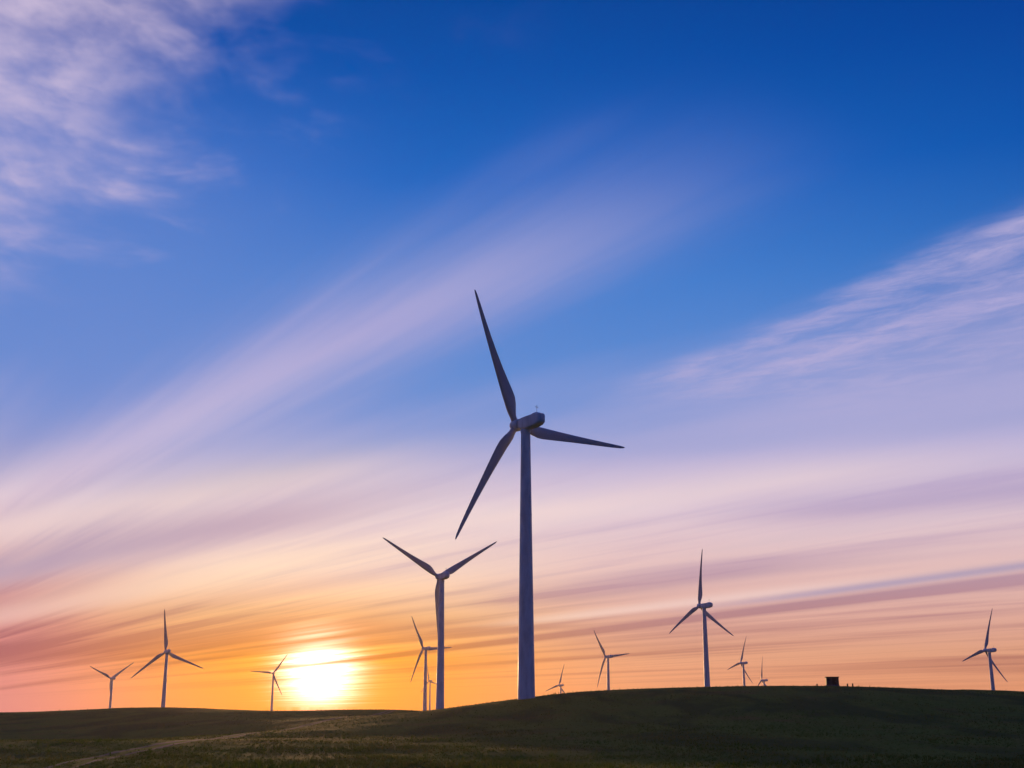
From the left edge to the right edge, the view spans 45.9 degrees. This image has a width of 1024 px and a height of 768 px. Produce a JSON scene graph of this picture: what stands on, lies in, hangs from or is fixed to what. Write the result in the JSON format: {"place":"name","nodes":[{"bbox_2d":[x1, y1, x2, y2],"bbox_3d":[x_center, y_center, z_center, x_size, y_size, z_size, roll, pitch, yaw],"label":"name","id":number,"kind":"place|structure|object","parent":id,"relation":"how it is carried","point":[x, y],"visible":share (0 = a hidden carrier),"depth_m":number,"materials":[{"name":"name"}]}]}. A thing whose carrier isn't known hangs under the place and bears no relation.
{"place":"outdoors","nodes":[
{"label":"outdoors","id":0,"kind":"place"},
{"bbox_2d":[47,710,394,767],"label":"dirt track","id":1,"kind":"structure","parent":0,"point":[184,742],"depth_m":153.43,"materials":[{"name":"brown soil"}]},
{"bbox_2d":[0,685,1023,767],"bbox_3d":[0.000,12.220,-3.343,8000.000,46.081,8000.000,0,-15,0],"label":"ground","id":2,"kind":"structure","parent":0,"point":[197,720],"depth_m":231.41,"materials":[{"name":"green plant"}]},
{"bbox_2d":[90,662,133,707],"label":"wind turbine","id":3,"kind":"object","parent":2,"relation":"on","point":[112,678],"visible":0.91,"depth_m":1726.79,"materials":[{"name":"white paint"}]},
{"bbox_2d":[131,609,201,706],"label":"wind turbine","id":4,"kind":"object","parent":2,"relation":"on","point":[166,652],"visible":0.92,"depth_m":1143.71,"materials":[{"name":"white paint"}]},
{"bbox_2d":[252,654,287,710],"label":"wind turbine","id":5,"kind":"object","parent":2,"relation":"on","point":[273,679],"visible":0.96,"depth_m":2087.08,"materials":[{"name":"white paint"}]},
{"bbox_2d":[421,666,435,709],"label":"wind turbine","id":6,"kind":"object","parent":2,"relation":"on","point":[430,681],"visible":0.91,"depth_m":2927.65,"materials":[{"name":"white paint"}]},
{"bbox_2d":[411,618,451,710],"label":"wind turbine","id":7,"kind":"object","parent":2,"relation":"on","point":[428,648],"visible":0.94,"depth_m":1295.31,"materials":[{"name":"white paint"}]},
{"bbox_2d":[383,538,496,708],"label":"wind turbine","id":8,"kind":"object","parent":2,"relation":"on","point":[439,589],"visible":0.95,"depth_m":650.83,"materials":[{"name":"white paint"}]},
{"bbox_2d":[455,290,624,698],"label":"wind turbine","id":9,"kind":"object","parent":2,"relation":"on","point":[527,426],"visible":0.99,"depth_m":331.62,"materials":[{"name":"white paint"}]},
{"bbox_2d":[546,666,563,692],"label":"wind turbine","id":10,"kind":"object","parent":2,"relation":"on","point":[560,685],"visible":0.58,"depth_m":2259.72,"materials":[{"name":"white paint"}]},
{"bbox_2d":[594,631,629,689],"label":"wind turbine","id":11,"kind":"object","parent":2,"relation":"on","point":[608,673],"visible":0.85,"depth_m":1494.08,"materials":[{"name":"white paint"}]},
{"bbox_2d":[669,549,733,686],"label":"wind turbine","id":12,"kind":"object","parent":2,"relation":"on","point":[703,607],"visible":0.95,"depth_m":845.48,"materials":[{"name":"white paint"}]},
{"bbox_2d":[728,639,751,685],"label":"wind turbine","id":13,"kind":"object","parent":2,"relation":"on","point":[742,664],"visible":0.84,"depth_m":1742.48,"materials":[{"name":"white paint"}]},
{"bbox_2d":[758,657,767,685],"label":"wind turbine","id":14,"kind":"object","parent":2,"relation":"on","point":[764,680],"visible":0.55,"depth_m":2043.83,"materials":[{"name":"white paint"}]},
{"bbox_2d":[825,677,839,685],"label":"equipment hut","id":15,"kind":"object","parent":2,"relation":"on","point":[831,681],"visible":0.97,"depth_m":343.16,"materials":[{"name":"concrete"}]},
{"bbox_2d":[962,611,1006,689],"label":"wind turbine","id":16,"kind":"object","parent":2,"relation":"on","point":[988,652],"visible":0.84,"depth_m":1106.44,"materials":[{"name":"white paint"}]},
{"bbox_2d":[0,0,1023,711],"label":"sky","id":17,"kind":"structure","parent":0,"point":[768,254],"materials":[{"name":"blue"}]}
]}

